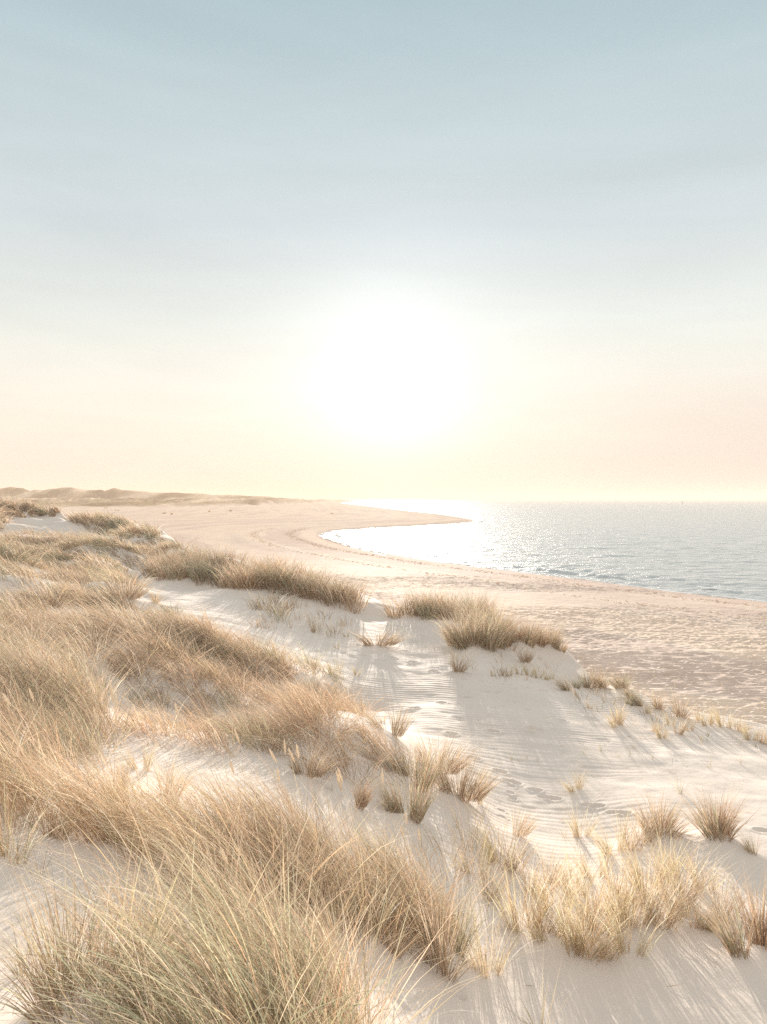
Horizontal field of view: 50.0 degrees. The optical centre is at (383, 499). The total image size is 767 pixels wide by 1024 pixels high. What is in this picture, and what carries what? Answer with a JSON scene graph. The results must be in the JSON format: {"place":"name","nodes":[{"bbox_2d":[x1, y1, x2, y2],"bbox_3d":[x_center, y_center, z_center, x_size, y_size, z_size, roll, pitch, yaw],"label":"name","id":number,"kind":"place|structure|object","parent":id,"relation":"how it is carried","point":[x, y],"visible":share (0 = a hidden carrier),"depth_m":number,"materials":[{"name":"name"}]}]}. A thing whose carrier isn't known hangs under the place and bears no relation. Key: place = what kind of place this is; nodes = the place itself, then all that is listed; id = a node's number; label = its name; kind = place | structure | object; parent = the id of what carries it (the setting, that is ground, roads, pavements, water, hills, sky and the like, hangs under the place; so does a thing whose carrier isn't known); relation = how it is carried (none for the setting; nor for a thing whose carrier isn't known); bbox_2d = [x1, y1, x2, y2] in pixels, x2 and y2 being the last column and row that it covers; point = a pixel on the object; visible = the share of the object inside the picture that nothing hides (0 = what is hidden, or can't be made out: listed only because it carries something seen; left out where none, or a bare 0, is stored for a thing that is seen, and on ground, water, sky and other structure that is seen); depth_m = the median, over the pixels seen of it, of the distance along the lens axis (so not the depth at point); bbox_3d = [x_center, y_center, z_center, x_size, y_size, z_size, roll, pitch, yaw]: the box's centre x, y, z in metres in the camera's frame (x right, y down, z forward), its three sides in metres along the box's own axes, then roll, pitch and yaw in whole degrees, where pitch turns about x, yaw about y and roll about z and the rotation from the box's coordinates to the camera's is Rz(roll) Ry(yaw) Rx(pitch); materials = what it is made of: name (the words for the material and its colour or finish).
{"place":"outdoors","nodes":[
{"label":"outdoors","id":0,"kind":"place"},
{"bbox_2d":[0,521,210,595],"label":"dune grass","id":1,"kind":"structure","parent":0,"point":[19,550],"depth_m":39.78,"materials":[{"name":"plant"}]},
{"bbox_2d":[59,506,199,550],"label":"dune grass","id":2,"kind":"structure","parent":0,"point":[103,520],"depth_m":61.77,"materials":[{"name":"plant"}]},
{"bbox_2d":[0,487,766,1023],"bbox_3d":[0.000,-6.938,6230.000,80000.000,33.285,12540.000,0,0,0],"label":"sand ground","id":3,"kind":"structure","parent":0,"point":[696,647],"depth_m":16.91,"materials":[{"name":"sand"}]},
{"bbox_2d":[0,881,58,976],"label":"grass tuft","id":4,"kind":"object","parent":3,"relation":"on","point":[20,973],"visible":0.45,"depth_m":4.36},
{"bbox_2d":[0,493,64,530],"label":"dune grass","id":5,"kind":"structure","parent":3,"relation":"on","point":[8,507],"depth_m":84.57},
{"bbox_2d":[0,752,82,864],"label":"grass tuft","id":6,"kind":"object","parent":3,"relation":"on","point":[2,850],"visible":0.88,"depth_m":5.74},
{"bbox_2d":[2,688,96,839],"bbox_3d":[-2.549,2.079,6.448,0.715,1.223,0.566,0,0,-3],"label":"grass tuft","id":7,"kind":"object","parent":3,"relation":"on","point":[54,833],"visible":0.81,"depth_m":6.43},
{"bbox_2d":[0,846,158,1018],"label":"grass tuft","id":8,"kind":"object","parent":3,"relation":"on","point":[61,971],"visible":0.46,"depth_m":3.78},
{"bbox_2d":[0,822,165,997],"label":"grass tuft","id":9,"kind":"object","parent":3,"relation":"on","point":[69,934],"visible":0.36,"depth_m":3.96,"materials":[{"name":"plant"}]},
{"bbox_2d":[0,605,183,779],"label":"dune grass","id":10,"kind":"structure","parent":3,"relation":"on","point":[51,681],"depth_m":10.23,"materials":[{"name":"plant"}]},
{"bbox_2d":[0,802,212,1007],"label":"grass tuft","id":11,"kind":"object","parent":3,"relation":"on","point":[53,973],"visible":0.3,"depth_m":3.87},
{"bbox_2d":[81,681,147,843],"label":"grass tuft","id":12,"kind":"object","parent":3,"relation":"on","point":[95,716],"visible":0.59,"depth_m":6.59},
{"bbox_2d":[0,832,234,1023],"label":"grass tuft","id":13,"kind":"object","parent":3,"relation":"on","point":[55,1012],"visible":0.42,"depth_m":3.69,"materials":[{"name":"plant"}]},
{"bbox_2d":[97,747,140,791],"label":"grass tuft","id":14,"kind":"object","parent":3,"relation":"on","point":[123,776],"visible":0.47,"depth_m":8.42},
{"bbox_2d":[0,572,240,701],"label":"dune grass","id":15,"kind":"structure","parent":3,"relation":"on","point":[112,624],"depth_m":18.30,"materials":[{"name":"plant"}]},
{"bbox_2d":[90,568,162,599],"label":"grass tuft","id":16,"kind":"object","parent":3,"relation":"on","point":[138,592],"visible":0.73,"depth_m":26.99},
{"bbox_2d":[81,693,175,849],"bbox_3d":[-2.117,2.206,6.602,0.831,1.244,0.568,0,0,24],"label":"grass tuft","id":17,"kind":"object","parent":3,"relation":"on","point":[116,720],"visible":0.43,"depth_m":6.65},
{"bbox_2d":[118,734,162,771],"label":"grass tuft","id":18,"kind":"object","parent":3,"relation":"on","point":[148,764],"visible":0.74,"depth_m":9.69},
{"bbox_2d":[142,718,198,866],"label":"grass tuft","id":19,"kind":"object","parent":3,"relation":"on","point":[145,761],"visible":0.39,"depth_m":6.61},
{"bbox_2d":[145,746,200,797],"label":"grass tuft","id":20,"kind":"object","parent":3,"relation":"on","point":[174,777],"visible":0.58,"depth_m":8.68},
{"bbox_2d":[175,703,265,880],"bbox_3d":[-1.377,2.426,6.728,0.771,1.452,0.650,0,0,35],"label":"grass tuft","id":21,"kind":"object","parent":3,"relation":"on","point":[177,723],"visible":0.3,"depth_m":6.77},
{"bbox_2d":[130,538,383,613],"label":"dune grass","id":22,"kind":"structure","parent":3,"relation":"on","point":[217,569],"depth_m":34.67,"materials":[{"name":"plant"}]},
{"bbox_2d":[215,847,310,1021],"bbox_3d":[-0.625,2.088,3.904,0.567,1.018,0.474,0,0,29],"label":"grass tuft","id":23,"kind":"object","parent":3,"relation":"on","point":[223,855],"visible":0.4,"depth_m":3.89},
{"bbox_2d":[0,736,533,1023],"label":"dune grass","id":24,"kind":"structure","parent":3,"relation":"on","point":[220,1000],"depth_m":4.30,"materials":[{"name":"plant"}]},
{"bbox_2d":[0,628,536,954],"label":"dune grass","id":25,"kind":"structure","parent":3,"relation":"on","point":[272,832],"depth_m":7.09,"materials":[{"name":"plant"}]},
{"bbox_2d":[88,599,461,792],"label":"dune grass","id":26,"kind":"structure","parent":3,"relation":"on","point":[306,704],"depth_m":14.57,"materials":[{"name":"plant"}]},
{"bbox_2d":[259,740,322,893],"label":"grass tuft","id":27,"kind":"object","parent":3,"relation":"on","point":[286,832],"visible":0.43,"depth_m":6.95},
{"bbox_2d":[200,623,388,720],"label":"dune grass","id":28,"kind":"structure","parent":3,"relation":"on","point":[304,663],"depth_m":20.92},
{"bbox_2d":[240,586,354,637],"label":"dune grass","id":29,"kind":"structure","parent":3,"relation":"on","point":[274,608],"depth_m":28.65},
{"bbox_2d":[280,735,346,778],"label":"grass tuft","id":30,"kind":"object","parent":3,"relation":"on","point":[310,766],"visible":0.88,"depth_m":11.19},
{"bbox_2d":[269,748,361,909],"bbox_3d":[-0.581,2.876,7.115,0.850,1.441,0.650,0,0,40],"label":"grass tuft","id":31,"kind":"object","parent":3,"relation":"on","point":[274,758],"visible":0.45,"depth_m":7.11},
{"bbox_2d":[286,744,354,893],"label":"grass tuft","id":32,"kind":"object","parent":3,"relation":"on","point":[329,867],"visible":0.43,"depth_m":7.17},
{"bbox_2d":[302,819,365,931],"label":"grass tuft","id":33,"kind":"object","parent":3,"relation":"on","point":[311,825],"visible":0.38,"depth_m":6.87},
{"bbox_2d":[347,770,379,809],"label":"grass tuft","id":34,"kind":"object","parent":3,"relation":"on","point":[361,804],"visible":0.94,"depth_m":10.86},
{"bbox_2d":[336,767,412,937],"bbox_3d":[-0.117,3.156,7.352,1.046,1.577,0.715,0,0,-27],"label":"grass tuft","id":35,"kind":"object","parent":3,"relation":"on","point":[338,775],"visible":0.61,"depth_m":7.35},
{"bbox_2d":[346,617,418,646],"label":"grass tuft","id":36,"kind":"object","parent":3,"relation":"on","point":[390,641],"visible":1,"depth_m":26.21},
{"bbox_2d":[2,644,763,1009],"bbox_3d":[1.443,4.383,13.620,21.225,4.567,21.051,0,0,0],"label":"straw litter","id":37,"kind":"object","parent":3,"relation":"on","point":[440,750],"visible":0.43,"depth_m":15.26,"materials":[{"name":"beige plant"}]},
{"bbox_2d":[355,695,420,737],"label":"grass tuft","id":38,"kind":"object","parent":3,"relation":"on","point":[394,727],"visible":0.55,"depth_m":14.65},
{"bbox_2d":[362,769,437,958],"bbox_3d":[0.105,3.318,7.313,0.834,1.562,0.680,0,0,29],"label":"grass tuft","id":39,"kind":"object","parent":3,"relation":"on","point":[394,924],"visible":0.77,"depth_m":7.33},
{"bbox_2d":[369,755,449,823],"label":"grass tuft","id":40,"kind":"object","parent":3,"relation":"on","point":[416,813],"visible":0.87,"depth_m":11.36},
{"bbox_2d":[370,725,461,791],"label":"grass tuft","id":41,"kind":"object","parent":3,"relation":"on","point":[419,771],"visible":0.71,"depth_m":12.72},
{"bbox_2d":[396,812,456,931],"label":"grass tuft","id":42,"kind":"object","parent":3,"relation":"on","point":[424,883],"visible":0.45,"depth_m":8.25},
{"bbox_2d":[368,826,517,982],"bbox_3d":[0.497,3.721,7.559,1.507,1.390,1.402,0,0,18],"label":"grass tuft","id":43,"kind":"object","parent":3,"relation":"on","point":[441,953],"visible":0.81,"depth_m":7.53,"materials":[{"name":"plant"}]},
{"bbox_2d":[395,711,492,774],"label":"grass tuft","id":44,"kind":"object","parent":3,"relation":"on","point":[460,762],"visible":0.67,"depth_m":14.06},
{"bbox_2d":[403,850,509,957],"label":"grass tuft","id":45,"kind":"object","parent":3,"relation":"on","point":[461,938],"visible":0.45,"depth_m":7.99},
{"bbox_2d":[372,782,543,925],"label":"dune grass","id":46,"kind":"structure","parent":3,"relation":"on","point":[463,837],"depth_m":10.65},
{"bbox_2d":[429,603,490,645],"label":"grass tuft","id":47,"kind":"object","parent":3,"relation":"on","point":[445,632],"visible":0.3,"depth_m":26.87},
{"bbox_2d":[439,641,484,672],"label":"grass tuft","id":48,"kind":"object","parent":3,"relation":"on","point":[456,666],"visible":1,"depth_m":23.68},
{"bbox_2d":[419,736,507,802],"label":"grass tuft","id":49,"kind":"object","parent":3,"relation":"on","point":[481,792],"visible":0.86,"depth_m":13.17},
{"bbox_2d":[440,820,508,879],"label":"grass tuft","id":50,"kind":"object","parent":3,"relation":"on","point":[482,859],"visible":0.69,"depth_m":10.39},
{"bbox_2d":[452,599,501,633],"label":"grass tuft","id":51,"kind":"object","parent":3,"relation":"on","point":[462,618],"visible":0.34,"depth_m":28.83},
{"bbox_2d":[437,599,519,647],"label":"grass tuft","id":52,"kind":"object","parent":3,"relation":"on","point":[477,638],"visible":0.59,"depth_m":26.32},
{"bbox_2d":[437,600,521,652],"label":"grass tuft","id":53,"kind":"object","parent":3,"relation":"on","point":[488,643],"visible":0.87,"depth_m":26.16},
{"bbox_2d":[435,879,537,977],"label":"grass tuft","id":54,"kind":"object","parent":3,"relation":"on","point":[482,966],"visible":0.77,"depth_m":7.88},
{"bbox_2d":[458,600,528,649],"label":"grass tuft","id":55,"kind":"object","parent":3,"relation":"on","point":[506,642],"visible":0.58,"depth_m":26.62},
{"bbox_2d":[466,831,521,901],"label":"grass tuft","id":56,"kind":"object","parent":3,"relation":"on","point":[486,889],"visible":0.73,"depth_m":9.71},
{"bbox_2d":[445,801,546,869],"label":"grass tuft","id":57,"kind":"object","parent":3,"relation":"on","point":[490,848],"visible":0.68,"depth_m":11.06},
{"bbox_2d":[247,528,765,620],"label":"seaweed","id":58,"kind":"object","parent":3,"relation":"on","point":[477,570],"visible":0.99,"depth_m":88.80,"materials":[{"name":"plant"}]},
{"bbox_2d":[488,602,527,647],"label":"grass tuft","id":59,"kind":"object","parent":3,"relation":"on","point":[513,637],"visible":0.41,"depth_m":27.53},
{"bbox_2d":[458,837,578,933],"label":"grass tuft","id":60,"kind":"object","parent":3,"relation":"on","point":[517,926],"visible":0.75,"depth_m":8.92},
{"bbox_2d":[486,803,551,872],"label":"grass tuft","id":61,"kind":"object","parent":3,"relation":"on","point":[516,863],"visible":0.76,"depth_m":10.96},
{"bbox_2d":[508,614,537,642],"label":"grass tuft","id":62,"kind":"object","parent":3,"relation":"on","point":[522,635],"visible":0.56,"depth_m":28.18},
{"bbox_2d":[472,941,574,1023],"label":"grass tuft","id":63,"kind":"object","parent":3,"relation":"on","point":[525,1022],"visible":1,"depth_m":7.14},
{"bbox_2d":[507,802,543,836],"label":"grass tuft","id":64,"kind":"object","parent":3,"relation":"on","point":[523,827],"visible":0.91,"depth_m":12.67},
{"bbox_2d":[504,613,552,647],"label":"grass tuft","id":65,"kind":"object","parent":3,"relation":"on","point":[531,640],"visible":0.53,"depth_m":27.93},
{"bbox_2d":[513,841,567,896],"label":"grass tuft","id":66,"kind":"object","parent":3,"relation":"on","point":[524,877],"visible":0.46,"depth_m":10.18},
{"bbox_2d":[524,611,556,646],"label":"grass tuft","id":67,"kind":"object","parent":3,"relation":"on","point":[539,641],"visible":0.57,"depth_m":28.32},
{"bbox_2d":[500,847,599,935],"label":"grass tuft","id":68,"kind":"object","parent":3,"relation":"on","point":[540,919],"visible":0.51,"depth_m":8.91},
{"bbox_2d":[510,874,592,942],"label":"grass tuft","id":69,"kind":"object","parent":3,"relation":"on","point":[539,935],"visible":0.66,"depth_m":8.69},
{"bbox_2d":[498,834,608,915],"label":"grass tuft","id":70,"kind":"object","parent":3,"relation":"on","point":[543,892],"visible":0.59,"depth_m":9.57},
{"bbox_2d":[530,834,588,885],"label":"grass tuft","id":71,"kind":"object","parent":3,"relation":"on","point":[557,866],"visible":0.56,"depth_m":10.84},
{"bbox_2d":[527,871,630,950],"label":"grass tuft","id":72,"kind":"object","parent":3,"relation":"on","point":[573,940],"visible":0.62,"depth_m":8.52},
{"bbox_2d":[548,799,609,837],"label":"grass tuft","id":73,"kind":"object","parent":3,"relation":"on","point":[576,831],"visible":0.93,"depth_m":13.22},
{"bbox_2d":[542,829,620,898],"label":"grass tuft","id":74,"kind":"object","parent":3,"relation":"on","point":[573,883],"visible":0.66,"depth_m":10.24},
{"bbox_2d":[562,824,621,877],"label":"grass tuft","id":75,"kind":"object","parent":3,"relation":"on","point":[599,874],"visible":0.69,"depth_m":11.18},
{"bbox_2d":[546,887,645,963],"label":"grass tuft","id":76,"kind":"object","parent":3,"relation":"on","point":[567,944],"visible":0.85,"depth_m":8.30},
{"bbox_2d":[544,871,647,955],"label":"grass tuft","id":77,"kind":"object","parent":3,"relation":"on","point":[577,928],"visible":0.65,"depth_m":8.44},
{"bbox_2d":[550,861,648,929],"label":"grass tuft","id":78,"kind":"object","parent":3,"relation":"on","point":[621,914],"visible":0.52,"depth_m":9.09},
{"bbox_2d":[566,845,634,915],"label":"grass tuft","id":79,"kind":"object","parent":3,"relation":"on","point":[597,892],"visible":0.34,"depth_m":9.64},
{"bbox_2d":[565,870,637,935],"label":"grass tuft","id":80,"kind":"object","parent":3,"relation":"on","point":[596,922],"visible":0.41,"depth_m":8.98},
{"bbox_2d":[575,799,641,854],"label":"grass tuft","id":81,"kind":"object","parent":3,"relation":"on","point":[619,848],"visible":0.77,"depth_m":12.17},
{"bbox_2d":[590,915,641,964],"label":"grass tuft","id":82,"kind":"object","parent":3,"relation":"on","point":[618,955],"visible":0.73,"depth_m":8.33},
{"bbox_2d":[600,693,631,727],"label":"grass tuft","id":83,"kind":"object","parent":3,"relation":"on","point":[620,721],"visible":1,"depth_m":19.91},
{"bbox_2d":[587,831,655,902],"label":"grass tuft","id":84,"kind":"object","parent":3,"relation":"on","point":[623,879],"visible":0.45,"depth_m":10.26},
{"bbox_2d":[583,832,674,917],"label":"grass tuft","id":85,"kind":"object","parent":3,"relation":"on","point":[612,884],"visible":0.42,"depth_m":9.36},
{"bbox_2d":[580,859,682,957],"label":"grass tuft","id":86,"kind":"object","parent":3,"relation":"on","point":[623,939],"visible":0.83,"depth_m":8.49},
{"bbox_2d":[611,803,665,850],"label":"grass tuft","id":87,"kind":"object","parent":3,"relation":"on","point":[636,844],"visible":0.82,"depth_m":12.27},
{"bbox_2d":[596,858,685,928],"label":"grass tuft","id":88,"kind":"object","parent":3,"relation":"on","point":[644,920],"visible":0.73,"depth_m":9.11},
{"bbox_2d":[587,832,701,927],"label":"grass tuft","id":89,"kind":"object","parent":3,"relation":"on","point":[651,890],"visible":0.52,"depth_m":9.24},
{"bbox_2d":[601,825,690,887],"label":"grass tuft","id":90,"kind":"object","parent":3,"relation":"on","point":[636,868],"visible":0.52,"depth_m":10.63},
{"bbox_2d":[624,807,668,844],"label":"grass tuft","id":91,"kind":"object","parent":3,"relation":"on","point":[650,830],"visible":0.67,"depth_m":12.59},
{"bbox_2d":[605,830,690,896],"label":"grass tuft","id":92,"kind":"object","parent":3,"relation":"on","point":[672,870],"visible":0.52,"depth_m":10.40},
{"bbox_2d":[620,786,695,832],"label":"grass tuft","id":93,"kind":"object","parent":3,"relation":"on","point":[658,811],"visible":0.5,"depth_m":12.99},
{"bbox_2d":[642,687,678,709],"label":"grass tuft","id":94,"kind":"object","parent":3,"relation":"on","point":[659,706],"visible":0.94,"depth_m":22.27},
{"bbox_2d":[562,675,766,750],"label":"dune grass","id":95,"kind":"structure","parent":3,"relation":"on","point":[637,708],"depth_m":21.28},
{"bbox_2d":[625,776,704,837],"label":"grass tuft","id":96,"kind":"object","parent":3,"relation":"on","point":[660,830],"visible":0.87,"depth_m":12.70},
{"bbox_2d":[615,848,719,934],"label":"grass tuft","id":97,"kind":"object","parent":3,"relation":"on","point":[670,917],"visible":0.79,"depth_m":9.17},
{"bbox_2d":[637,814,701,878],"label":"grass tuft","id":98,"kind":"object","parent":3,"relation":"on","point":[667,854],"visible":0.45,"depth_m":11.14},
{"bbox_2d":[660,687,704,718],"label":"grass tuft","id":99,"kind":"object","parent":3,"relation":"on","point":[678,711],"visible":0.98,"depth_m":21.41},
{"bbox_2d":[649,860,718,920],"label":"grass tuft","id":100,"kind":"object","parent":3,"relation":"on","point":[689,910],"visible":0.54,"depth_m":9.53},
{"bbox_2d":[634,817,734,893],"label":"grass tuft","id":101,"kind":"object","parent":3,"relation":"on","point":[675,874],"visible":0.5,"depth_m":10.49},
{"bbox_2d":[634,835,736,913],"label":"grass tuft","id":102,"kind":"object","parent":3,"relation":"on","point":[676,885],"visible":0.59,"depth_m":9.92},
{"bbox_2d":[683,889,720,932],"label":"grass tuft","id":103,"kind":"object","parent":3,"relation":"on","point":[696,921],"visible":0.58,"depth_m":9.25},
{"bbox_2d":[669,830,747,890],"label":"grass tuft","id":104,"kind":"object","parent":3,"relation":"on","point":[710,884],"visible":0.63,"depth_m":10.72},
{"bbox_2d":[668,778,753,841],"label":"grass tuft","id":105,"kind":"object","parent":3,"relation":"on","point":[707,831],"visible":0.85,"depth_m":12.44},
{"bbox_2d":[670,871,766,959],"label":"grass tuft","id":106,"kind":"object","parent":3,"relation":"on","point":[731,945],"visible":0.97,"depth_m":8.52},
{"bbox_2d":[684,773,760,841],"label":"grass tuft","id":107,"kind":"object","parent":3,"relation":"on","point":[732,826],"visible":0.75,"depth_m":12.53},
{"bbox_2d":[691,853,762,920],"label":"grass tuft","id":108,"kind":"object","parent":3,"relation":"on","point":[721,902],"visible":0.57,"depth_m":9.70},
{"bbox_2d":[711,857,766,948],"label":"grass tuft","id":109,"kind":"object","parent":3,"relation":"on","point":[760,938],"visible":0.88,"depth_m":8.79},
{"bbox_2d":[734,828,763,855],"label":"grass tuft","id":110,"kind":"object","parent":3,"relation":"on","point":[750,849],"visible":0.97,"depth_m":11.99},
{"bbox_2d":[0,0,766,498],"label":"sky","id":111,"kind":"structure","parent":0,"point":[298,249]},
{"bbox_2d":[376,578,505,624],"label":"dune grass","id":112,"kind":"structure","parent":0,"point":[425,607],"depth_m":32.27,"materials":[{"name":"plant"}]},
{"bbox_2d":[454,636,558,679],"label":"dune grass","id":113,"kind":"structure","parent":0,"point":[508,665],"depth_m":24.30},
{"bbox_2d":[304,499,766,601],"bbox_3d":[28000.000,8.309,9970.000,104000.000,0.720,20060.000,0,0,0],"label":"sea","id":114,"kind":"structure","parent":0,"point":[686,545],"depth_m":173.52,"materials":[{"name":"grey liquid"}]},
{"bbox_2d":[319,533,766,601],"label":"sea foam","id":115,"kind":"object","parent":114,"relation":"on","point":[562,576],"visible":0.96,"depth_m":88.49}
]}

